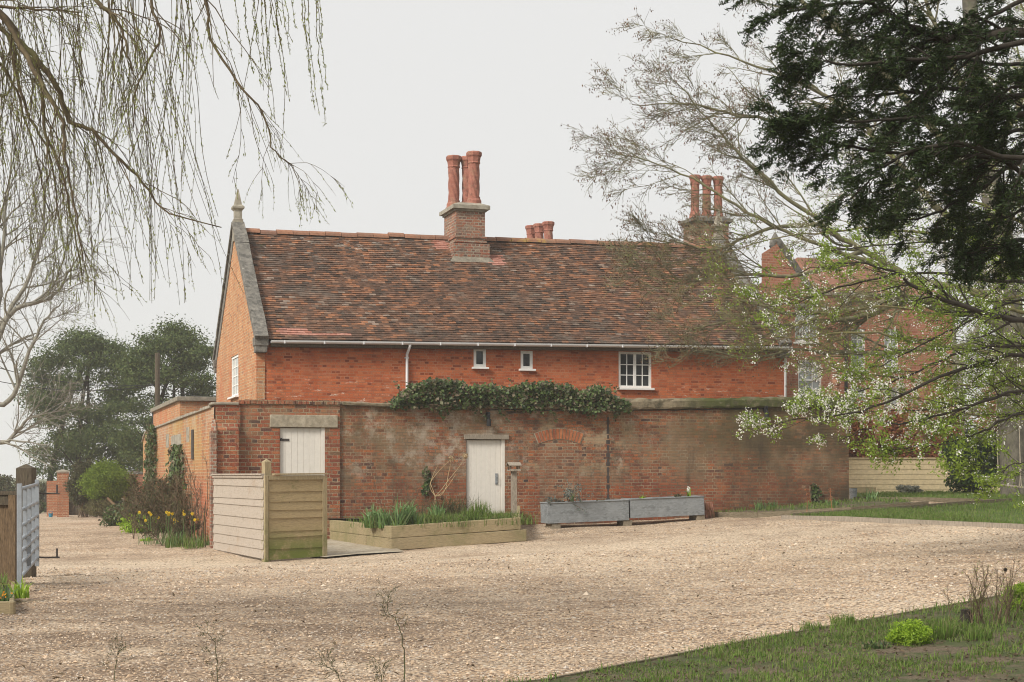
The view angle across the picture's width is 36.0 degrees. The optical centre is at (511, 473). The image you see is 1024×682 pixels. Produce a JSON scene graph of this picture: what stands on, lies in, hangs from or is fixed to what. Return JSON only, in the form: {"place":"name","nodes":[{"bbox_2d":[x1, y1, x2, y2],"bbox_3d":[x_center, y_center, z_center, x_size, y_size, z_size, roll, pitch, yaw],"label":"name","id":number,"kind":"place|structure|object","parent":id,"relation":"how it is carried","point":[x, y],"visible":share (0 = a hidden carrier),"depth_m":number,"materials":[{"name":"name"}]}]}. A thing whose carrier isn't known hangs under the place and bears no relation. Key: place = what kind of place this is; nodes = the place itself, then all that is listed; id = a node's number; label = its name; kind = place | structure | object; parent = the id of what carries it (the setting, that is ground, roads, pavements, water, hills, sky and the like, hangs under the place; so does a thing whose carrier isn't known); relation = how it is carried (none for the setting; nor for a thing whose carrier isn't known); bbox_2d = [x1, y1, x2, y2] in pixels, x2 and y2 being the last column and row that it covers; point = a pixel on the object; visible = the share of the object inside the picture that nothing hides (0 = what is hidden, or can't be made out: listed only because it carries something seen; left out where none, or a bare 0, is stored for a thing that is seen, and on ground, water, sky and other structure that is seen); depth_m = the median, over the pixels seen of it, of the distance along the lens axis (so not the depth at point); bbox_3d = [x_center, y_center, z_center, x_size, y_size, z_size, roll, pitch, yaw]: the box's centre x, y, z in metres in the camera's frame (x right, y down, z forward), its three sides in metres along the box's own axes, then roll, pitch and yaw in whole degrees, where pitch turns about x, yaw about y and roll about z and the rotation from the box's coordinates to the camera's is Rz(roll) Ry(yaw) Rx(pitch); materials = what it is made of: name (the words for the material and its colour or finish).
{"place":"outdoors","nodes":[
{"label":"outdoors","id":0,"kind":"place"},
{"bbox_2d":[6,479,56,512],"bbox_3d":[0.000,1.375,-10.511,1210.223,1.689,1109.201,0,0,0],"label":"ground","id":1,"kind":"structure","parent":0,"point":[41,480],"depth_m":448.00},
{"bbox_2d":[0,474,45,490],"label":"hedge bush","id":2,"kind":"object","parent":1,"relation":"on","point":[5,485],"visible":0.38,"depth_m":83.30,"materials":[{"name":"green plant"}]},
{"bbox_2d":[16,464,35,577],"bbox_3d":[-7.251,0.855,23.500,0.239,1.989,0.239,0,0,0],"label":"gate post","id":3,"kind":"object","parent":1,"relation":"on","point":[25,474],"visible":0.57,"depth_m":23.38,"materials":[{"name":"brown wood"}]},
{"bbox_2d":[47,481,56,516],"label":"pier wing wall","id":4,"kind":"structure","parent":1,"relation":"on","point":[51,500],"depth_m":67.90,"materials":[{"name":"brick"}]},
{"bbox_2d":[56,469,69,516],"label":"brick pier","id":5,"kind":"structure","parent":1,"relation":"on","point":[62,499],"depth_m":66.76,"materials":[{"name":"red brick"}]},
{"bbox_2d":[0,72,128,478],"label":"bare tree","id":6,"kind":"object","parent":1,"relation":"on","point":[13,309],"visible":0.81,"depth_m":55.94,"materials":[{"name":"grey plant"}]},
{"bbox_2d":[63,458,97,516],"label":"brown bush","id":7,"kind":"object","parent":1,"relation":"on","point":[76,498],"visible":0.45,"depth_m":60.74,"materials":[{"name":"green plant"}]},
{"bbox_2d":[8,320,154,512],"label":"yew tree","id":8,"kind":"object","parent":1,"relation":"on","point":[97,354],"visible":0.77,"depth_m":76.82,"materials":[{"name":"green plant"}]},
{"bbox_2d":[73,456,138,517],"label":"round bush","id":9,"kind":"object","parent":1,"relation":"on","point":[102,481],"visible":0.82,"depth_m":57.53,"materials":[{"name":"green plant"}]},
{"bbox_2d":[113,466,190,538],"bbox_3d":[-8.529,0.683,37.401,2.128,1.712,5.954,0,0,-8],"label":"bare shrub","id":10,"kind":"object","parent":1,"relation":"on","point":[159,502],"visible":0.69,"depth_m":36.24,"materials":[{"name":"brown plant"}]},
{"bbox_2d":[152,353,159,423],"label":"utility pole","id":11,"kind":"object","parent":1,"relation":"on","point":[157,379],"visible":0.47,"depth_m":63.92,"materials":[{"name":"brown wood"}]},
{"bbox_2d":[103,312,215,470],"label":"yew tree","id":12,"kind":"object","parent":1,"relation":"on","point":[171,340],"visible":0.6,"depth_m":72.90,"materials":[{"name":"green plant"}]},
{"bbox_2d":[133,497,201,545],"bbox_3d":[-7.530,1.034,34.242,1.452,1.078,3.129,0,0,-16],"label":"bare shrub","id":13,"kind":"object","parent":1,"relation":"on","point":[179,521],"visible":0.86,"depth_m":33.24,"materials":[{"name":"brown plant"}]},
{"bbox_2d":[0,0,352,335],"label":"willow tree","id":14,"kind":"object","parent":1,"relation":"on","point":[13,34],"visible":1,"depth_m":12.00,"materials":[{"name":"brown plant"}]},
{"bbox_2d":[141,405,213,541],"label":"brick wall","id":15,"kind":"structure","parent":1,"relation":"on","point":[190,431],"depth_m":36.21,"materials":[{"name":"orange brick"}]},
{"bbox_2d":[141,424,157,504],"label":"ivy","id":16,"kind":"object","parent":15,"relation":"attached to","point":[150,461],"visible":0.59,"depth_m":45.57,"materials":[{"name":"green plant"}]},
{"bbox_2d":[158,444,190,507],"bbox_3d":[-9.013,0.313,41.058,0.302,2.090,10.896,0,0,-18],"label":"ivy","id":17,"kind":"object","parent":15,"relation":"attached to","point":[175,459],"visible":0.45,"depth_m":38.21,"materials":[{"name":"green plant"}]},
{"bbox_2d":[150,396,215,425],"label":"brick outhouse","id":18,"kind":"structure","parent":1,"relation":"on","point":[171,409],"depth_m":47.41,"materials":[{"name":"orange brick"}]},
{"bbox_2d":[165,453,209,546],"bbox_3d":[-6.814,0.503,33.849,1.035,2.121,3.595,0,0,-20],"label":"bare shrub","id":19,"kind":"object","parent":1,"relation":"on","point":[199,517],"visible":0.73,"depth_m":34.10,"materials":[{"name":"brown plant"}]},
{"bbox_2d":[211,459,327,561],"bbox_3d":[-5.069,0.765,29.963,1.314,2.044,3.967,0,0,-37],"label":"timber screen","id":20,"kind":"object","parent":1,"relation":"on","point":[265,515],"visible":0.87,"depth_m":28.59,"materials":[{"name":"beige wood"}]},
{"bbox_2d":[212,151,791,402],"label":"brick house","id":21,"kind":"structure","parent":1,"relation":"on","point":[340,316],"depth_m":39.40,"materials":[{"name":"red brick"}]},
{"bbox_2d":[227,354,238,399],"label":"window","id":22,"kind":"structure","parent":21,"relation":"in","point":[234,359],"depth_m":40.31,"materials":[{"name":"white paint"}]},
{"bbox_2d":[472,349,488,368],"bbox_3d":[-0.777,-2.773,38.110,0.415,0.506,0.170,0,0,-18],"label":"window","id":23,"kind":"structure","parent":21,"relation":"in","point":[479,354],"depth_m":38.15,"materials":[{"name":"white paint"}]},
{"bbox_2d":[519,351,535,370],"bbox_3d":[0.364,-2.744,38.471,0.413,0.495,0.170,0,0,-17],"label":"window","id":24,"kind":"structure","parent":21,"relation":"in","point":[526,356],"depth_m":38.52,"materials":[{"name":"white paint"}]},
{"bbox_2d":[525,221,554,238],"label":"chimney","id":25,"kind":"object","parent":21,"relation":"on","point":[538,230],"visible":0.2,"depth_m":55.13,"materials":[{"name":"brick"}]},
{"bbox_2d":[617,351,654,389],"bbox_3d":[3.078,-2.555,39.336,0.985,0.955,0.170,0,0,-17],"label":"window","id":26,"kind":"structure","parent":21,"relation":"in","point":[634,374],"depth_m":39.36,"materials":[{"name":"white paint"}]},
{"bbox_2d":[506,462,521,516],"bbox_3d":[0.039,0.639,31.900,0.260,1.726,0.300,0,0,-11],"label":"bird table","id":27,"kind":"object","parent":1,"relation":"on","point":[514,488],"visible":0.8,"depth_m":31.85,"materials":[{"name":"beige wood"}]},
{"bbox_2d":[209,379,848,547],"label":"brick wall","id":28,"kind":"structure","parent":1,"relation":"on","point":[663,451],"depth_m":34.38,"materials":[{"name":"red brick"}]},
{"bbox_2d":[280,428,324,472],"bbox_3d":[-4.372,0.235,32.859,0.937,2.385,0.080,0,0,-17],"label":"door","id":29,"kind":"structure","parent":28,"relation":"in","point":[302,450],"depth_m":32.85,"materials":[{"name":"beige paint"}]},
{"bbox_2d":[421,466,434,495],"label":"ivy","id":30,"kind":"object","parent":28,"relation":"attached to","point":[426,485],"visible":0.88,"depth_m":33.57,"materials":[{"name":"green plant"}]},
{"bbox_2d":[466,440,504,512],"bbox_3d":[-0.577,0.225,34.078,0.857,1.913,0.112,0,0,-18],"label":"door","id":31,"kind":"structure","parent":28,"relation":"in","point":[485,463],"depth_m":34.09,"materials":[{"name":"beige paint"}]},
{"bbox_2d":[385,376,642,422],"bbox_3d":[0.074,-1.582,34.210,5.720,0.999,1.019,0,0,-17],"label":"ivy","id":32,"kind":"object","parent":28,"relation":"attached to","point":[448,391],"visible":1,"depth_m":33.99,"materials":[{"name":"green plant"}]},
{"bbox_2d":[809,483,822,503],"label":"ivy","id":33,"kind":"object","parent":28,"relation":"attached to","point":[814,495],"visible":0.68,"depth_m":36.35,"materials":[{"name":"green plant"}]},
{"bbox_2d":[561,0,1023,495],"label":"bare tree","id":34,"kind":"object","parent":1,"relation":"on","point":[1012,440],"visible":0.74,"depth_m":36.71,"materials":[{"name":"grey plant"}]},
{"bbox_2d":[679,174,957,457],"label":"tall brick house","id":35,"kind":"structure","parent":1,"relation":"on","point":[768,258],"depth_m":46.21,"materials":[{"name":"red brick"}]},
{"bbox_2d":[793,303,819,343],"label":"window","id":36,"kind":"structure","parent":35,"relation":"in","point":[798,342],"depth_m":45.38,"materials":[{"name":"white paint"}]},
{"bbox_2d":[798,360,820,396],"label":"window","id":37,"kind":"structure","parent":35,"relation":"in","point":[813,384],"depth_m":45.46,"materials":[{"name":"white paint"}]},
{"bbox_2d":[851,329,864,371],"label":"window","id":38,"kind":"structure","parent":35,"relation":"in","point":[858,341],"depth_m":46.05,"materials":[{"name":"white paint"}]},
{"bbox_2d":[884,329,899,371],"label":"window","id":39,"kind":"structure","parent":35,"relation":"in","point":[885,342],"depth_m":46.36,"materials":[{"name":"white paint"}]},
{"bbox_2d":[849,396,878,457],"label":"beech bush","id":40,"kind":"object","parent":1,"relation":"on","point":[855,427],"visible":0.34,"depth_m":44.32,"materials":[{"name":"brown plant"}]},
{"bbox_2d":[719,0,1023,293],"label":"yew tree","id":41,"kind":"object","parent":1,"relation":"on","point":[949,146],"visible":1,"depth_m":10.29,"materials":[{"name":"green plant"}]},
{"bbox_2d":[728,188,1023,514],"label":"blossom tree","id":42,"kind":"object","parent":1,"relation":"on","point":[850,408],"visible":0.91,"depth_m":21.09,"materials":[{"name":"green plant"}]},
{"bbox_2d":[876,397,923,457],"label":"beech bush","id":43,"kind":"object","parent":1,"relation":"on","point":[892,429],"visible":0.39,"depth_m":44.59,"materials":[{"name":"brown plant"}]},
{"bbox_2d":[834,183,1023,439],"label":"bare tree","id":44,"kind":"object","parent":1,"relation":"on","point":[942,260],"visible":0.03,"depth_m":57.91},
{"bbox_2d":[919,371,963,457],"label":"beech bush","id":45,"kind":"object","parent":1,"relation":"on","point":[931,452],"visible":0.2,"depth_m":44.96,"materials":[{"name":"brown plant"}]},
{"bbox_2d":[0,499,1023,681],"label":"gravel drive","id":46,"kind":"structure","parent":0,"point":[79,541],"depth_m":17.91,"materials":[{"name":"beige gravel"}]},
{"bbox_2d":[0,581,15,614],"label":"edged bed","id":47,"kind":"object","parent":46,"relation":"on","point":[8,607],"visible":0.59,"depth_m":16.65,"materials":[{"name":"wood"}]},
{"bbox_2d":[0,491,16,584],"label":"board fence","id":48,"kind":"object","parent":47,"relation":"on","point":[8,532],"visible":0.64,"depth_m":20.39,"materials":[{"name":"brown wood"}]},
{"bbox_2d":[5,574,34,598],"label":"strappy clump","id":49,"kind":"object","parent":47,"relation":"on","point":[21,593],"visible":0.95,"depth_m":17.90,"materials":[{"name":"green plant"}]},
{"bbox_2d":[17,480,59,587],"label":"metal gate","id":50,"kind":"structure","parent":46,"relation":"on","point":[29,549],"depth_m":21.09,"materials":[{"name":"metal"}]},
{"bbox_2d":[96,631,135,679],"bbox_3d":[-2.615,1.355,10.496,0.270,0.604,0.200,0,0,-25],"label":"sapling","id":51,"kind":"object","parent":46,"relation":"on","point":[116,647],"visible":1,"depth_m":10.49,"materials":[{"name":"brown plant"}]},
{"bbox_2d":[98,498,140,526],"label":"dark ground plant","id":52,"kind":"object","parent":46,"relation":"on","point":[112,515],"visible":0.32,"depth_m":44.84,"materials":[{"name":"green plant"}]},
{"bbox_2d":[116,512,165,532],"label":"bright ground plant","id":53,"kind":"object","parent":46,"relation":"on","point":[128,529],"visible":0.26,"depth_m":38.52,"materials":[{"name":"green plant"}]},
{"bbox_2d":[132,511,204,544],"bbox_3d":[-7.454,1.151,33.840,1.436,0.754,1.593,0,0,41],"label":"daffodil clump","id":54,"kind":"object","parent":46,"relation":"on","point":[168,536],"visible":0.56,"depth_m":33.62,"materials":[{"name":"green plant"}]},
{"bbox_2d":[165,512,195,545],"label":"daffodil clump","id":55,"kind":"object","parent":46,"relation":"on","point":[184,514],"visible":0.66,"depth_m":32.90,"materials":[{"name":"green plant"}]},
{"bbox_2d":[181,534,207,548],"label":"strappy clump","id":56,"kind":"object","parent":46,"relation":"on","point":[192,544],"visible":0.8,"depth_m":32.12,"materials":[{"name":"green plant"}]},
{"bbox_2d":[196,618,228,681],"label":"sapling","id":57,"kind":"object","parent":46,"relation":"on","point":[208,650],"visible":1,"depth_m":10.50,"materials":[{"name":"brown plant"}]},
{"bbox_2d":[308,644,351,681],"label":"sapling","id":58,"kind":"object","parent":46,"relation":"on","point":[320,664],"visible":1,"depth_m":10.40,"materials":[{"name":"brown plant"}]},
{"bbox_2d":[320,539,401,556],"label":"paving slab","id":59,"kind":"structure","parent":46,"relation":"on","point":[336,548],"depth_m":30.20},
{"bbox_2d":[328,506,526,549],"bbox_3d":[-1.553,1.095,32.007,4.265,0.762,3.617,0,0,-11],"label":"raised planter","id":60,"kind":"object","parent":59,"relation":"on","point":[414,536],"visible":0.69,"depth_m":30.52,"materials":[{"name":"wood"}]},
{"bbox_2d":[353,502,383,527],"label":"strappy clump","id":61,"kind":"object","parent":60,"relation":"on","point":[373,506],"visible":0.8,"depth_m":30.68,"materials":[{"name":"green plant"}]},
{"bbox_2d":[372,507,398,527],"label":"strappy clump","id":62,"kind":"object","parent":60,"relation":"on","point":[383,515],"visible":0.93,"depth_m":30.36,"materials":[{"name":"green plant"}]},
{"bbox_2d":[350,513,423,528],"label":"feathery plant","id":63,"kind":"object","parent":60,"relation":"on","point":[371,524],"visible":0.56,"depth_m":30.41,"materials":[{"name":"green plant"}]},
{"bbox_2d":[364,465,437,512],"bbox_3d":[-2.221,0.449,31.399,1.452,1.210,1.108,0,0,-21],"label":"bare shrub","id":64,"kind":"object","parent":60,"relation":"on","point":[408,497],"visible":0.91,"depth_m":31.41,"materials":[{"name":"brown plant"}]},
{"bbox_2d":[387,497,420,525],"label":"strappy clump","id":65,"kind":"object","parent":60,"relation":"on","point":[402,517],"visible":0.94,"depth_m":30.26,"materials":[{"name":"green plant"}]},
{"bbox_2d":[408,510,465,527],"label":"feathery plant","id":66,"kind":"object","parent":60,"relation":"on","point":[430,520],"visible":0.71,"depth_m":30.42,"materials":[{"name":"green plant"}]},
{"bbox_2d":[417,494,478,515],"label":"feathery plant","id":67,"kind":"object","parent":60,"relation":"on","point":[453,505],"visible":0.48,"depth_m":31.78,"materials":[{"name":"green plant"}]},
{"bbox_2d":[430,453,468,504],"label":"dried seedheads","id":68,"kind":"object","parent":60,"relation":"on","point":[452,460],"visible":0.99,"depth_m":31.21,"materials":[{"name":"beige plant"}]},
{"bbox_2d":[420,511,485,526],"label":"feathery plant","id":69,"kind":"object","parent":60,"relation":"on","point":[450,519],"visible":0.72,"depth_m":30.53,"materials":[{"name":"green plant"}]},
{"bbox_2d":[459,510,535,524],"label":"feathery plant","id":70,"kind":"object","parent":60,"relation":"on","point":[488,516],"visible":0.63,"depth_m":30.87,"materials":[{"name":"green plant"}]},
{"bbox_2d":[460,509,538,525],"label":"feathery plant","id":71,"kind":"object","parent":60,"relation":"on","point":[520,520],"visible":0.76,"depth_m":30.91,"materials":[{"name":"green plant"}]},
{"bbox_2d":[376,578,407,681],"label":"sapling","id":72,"kind":"object","parent":46,"relation":"on","point":[384,608],"visible":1,"depth_m":10.60,"materials":[{"name":"brown plant"}]},
{"bbox_2d":[1,520,1021,681],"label":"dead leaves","id":73,"kind":"object","parent":46,"relation":"on","point":[173,594],"visible":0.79,"depth_m":16.69,"materials":[{"name":"brown plant"}]},
{"bbox_2d":[0,527,1023,681],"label":"loose stones","id":74,"kind":"object","parent":46,"relation":"on","point":[90,573],"visible":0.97,"depth_m":17.20,"materials":[{"name":"beige gravel"}]},
{"bbox_2d":[546,523,560,528],"bbox_3d":[0.880,1.186,33.696,0.200,0.232,0.420,0,0,-17],"label":"concrete block","id":75,"kind":"object","parent":46,"relation":"on","point":[554,525],"depth_m":33.50,"materials":[{"name":"beige concrete"}]},
{"bbox_2d":[540,499,628,523],"bbox_3d":[1.570,0.820,33.932,1.875,0.443,0.531,-2,1,-17],"label":"metal trough","id":76,"kind":"object","parent":75,"relation":"on","point":[598,510],"visible":0.96,"depth_m":33.70,"materials":[{"name":"metal"}]},
{"bbox_2d":[545,479,593,513],"bbox_3d":[1.222,0.478,33.425,1.058,0.776,0.580,0,0,0],"label":"trailing plant","id":77,"kind":"object","parent":76,"relation":"on","point":[568,491],"visible":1,"depth_m":33.48,"materials":[{"name":"grey plant"}]},
{"bbox_2d":[689,515,704,519],"bbox_3d":[4.079,1.041,34.704,0.200,0.240,0.420,0,0,-18],"label":"concrete block","id":78,"kind":"object","parent":46,"relation":"on","point":[696,517],"depth_m":34.53,"materials":[{"name":"beige concrete"}]},
{"bbox_2d":[622,495,704,517],"bbox_3d":[3.311,0.734,34.481,1.777,0.418,0.531,-2,1,-17],"label":"metal trough","id":79,"kind":"object","parent":78,"relation":"on","point":[646,507],"visible":0.94,"depth_m":34.24,"materials":[{"name":"metal"}]},
{"bbox_2d":[704,502,714,517],"bbox_3d":[4.362,0.825,35.047,0.243,0.348,0.276,0,0,-18],"label":"tile stack","id":80,"kind":"object","parent":46,"relation":"on","point":[709,510],"visible":0.8,"depth_m":34.93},
{"bbox_2d":[511,595,999,681],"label":"timber edging","id":81,"kind":"object","parent":46,"relation":"on","point":[633,662],"visible":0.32,"depth_m":12.59,"materials":[{"name":"brown wood"}]},
{"bbox_2d":[714,501,928,517],"bbox_3d":[6.516,0.806,33.969,4.734,0.400,1.375,0,0,18],"label":"timber edging","id":82,"kind":"object","parent":46,"relation":"on","point":[749,514],"visible":0.43,"depth_m":33.78,"materials":[{"name":"brown wood"}]},
{"bbox_2d":[792,498,1011,515],"bbox_3d":[8.247,0.743,32.404,5.878,0.402,0.436,0,0,-28],"label":"timber edging","id":83,"kind":"object","parent":46,"relation":"on","point":[961,502],"visible":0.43,"depth_m":32.55,"materials":[{"name":"brown wood"}]},
{"bbox_2d":[781,515,1023,528],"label":"timber edging","id":84,"kind":"object","parent":46,"relation":"on","point":[914,521],"visible":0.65,"depth_m":28.19,"materials":[{"name":"brown wood"}]},
{"bbox_2d":[854,497,990,501],"bbox_3d":[9.620,0.627,36.032,0.304,0.135,4.778,0,0,-32],"label":"timber edging","id":85,"kind":"object","parent":46,"relation":"on","point":[921,499],"visible":0.38,"depth_m":36.17,"materials":[{"name":"beige wood"}]},
{"bbox_2d":[0,0,1023,478],"label":"sky","id":86,"kind":"structure","parent":0,"point":[412,85],"materials":[{"name":"white"}]},
{"bbox_2d":[482,592,1023,681],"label":"grass bank","id":87,"kind":"structure","parent":0,"point":[952,647],"depth_m":12.00,"materials":[{"name":"green plant"}]},
{"bbox_2d":[826,611,855,624],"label":"grass tuft","id":88,"kind":"object","parent":87,"relation":"on","point":[850,618],"visible":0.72,"depth_m":14.08,"materials":[{"name":"green plant"}]},
{"bbox_2d":[861,640,891,649],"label":"grass tuft","id":89,"kind":"object","parent":87,"relation":"on","point":[880,644],"visible":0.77,"depth_m":12.58,"materials":[{"name":"green plant"}]},
{"bbox_2d":[885,618,933,645],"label":"feathery clump","id":90,"kind":"object","parent":87,"relation":"on","point":[909,633],"visible":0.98,"depth_m":12.64,"materials":[{"name":"green plant"}]},
{"bbox_2d":[923,614,960,639],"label":"grass tuft","id":91,"kind":"object","parent":87,"relation":"on","point":[940,630],"visible":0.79,"depth_m":12.86,"materials":[{"name":"green plant"}]},
{"bbox_2d":[941,614,970,634],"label":"grass tuft","id":92,"kind":"object","parent":87,"relation":"on","point":[963,625],"visible":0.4,"depth_m":13.11,"materials":[{"name":"green plant"}]},
{"bbox_2d":[964,622,993,640],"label":"grass tuft","id":93,"kind":"object","parent":87,"relation":"on","point":[973,636],"visible":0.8,"depth_m":12.70,"materials":[{"name":"green plant"}]},
{"bbox_2d":[941,556,1023,624],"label":"dry shrub","id":94,"kind":"object","parent":87,"relation":"on","point":[981,598],"visible":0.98,"depth_m":13.62,"materials":[{"name":"brown plant"}]},
{"bbox_2d":[998,581,1023,610],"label":"feathery clump","id":95,"kind":"object","parent":87,"relation":"on","point":[1018,587],"visible":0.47,"depth_m":14.36,"materials":[{"name":"green plant"}]},
{"bbox_2d":[731,499,910,511],"bbox_3d":[7.549,0.761,35.266,5.112,0.333,3.832,0,0,-33],"label":"soil bed","id":96,"kind":"object","parent":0,"point":[872,502],"visible":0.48,"depth_m":35.33,"materials":[{"name":"brown soil"}]},
{"bbox_2d":[714,495,909,511],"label":"bed weeds","id":97,"kind":"object","parent":96,"relation":"on","point":[885,500],"visible":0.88,"depth_m":35.52,"materials":[{"name":"green plant"}]},
{"bbox_2d":[791,499,1023,523],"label":"lawn","id":98,"kind":"structure","parent":0,"point":[998,517],"depth_m":29.86,"materials":[{"name":"green plant"}]},
{"bbox_2d":[689,0,1023,446],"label":"budding tree","id":99,"kind":"object","parent":98,"relation":"on","point":[876,332],"visible":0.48,"depth_m":29.64,"materials":[{"name":"green plant"}]},
{"bbox_2d":[857,490,1023,501],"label":"lawn","id":100,"kind":"structure","parent":0,"point":[943,496],"depth_m":38.84,"materials":[{"name":"green plant"}]},
{"bbox_2d":[895,484,923,492],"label":"lavender bush","id":101,"kind":"object","parent":100,"relation":"on","point":[907,488],"visible":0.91,"depth_m":41.85,"materials":[{"name":"green plant"}]},
{"bbox_2d":[849,458,999,492],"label":"board fence","id":102,"kind":"object","parent":100,"relation":"on","point":[862,473],"visible":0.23,"depth_m":42.98,"materials":[{"name":"beige wood"}]},
{"bbox_2d":[939,428,999,493],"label":"laurel bush","id":103,"kind":"object","parent":100,"relation":"on","point":[957,485],"visible":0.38,"depth_m":40.03,"materials":[{"name":"green plant"}]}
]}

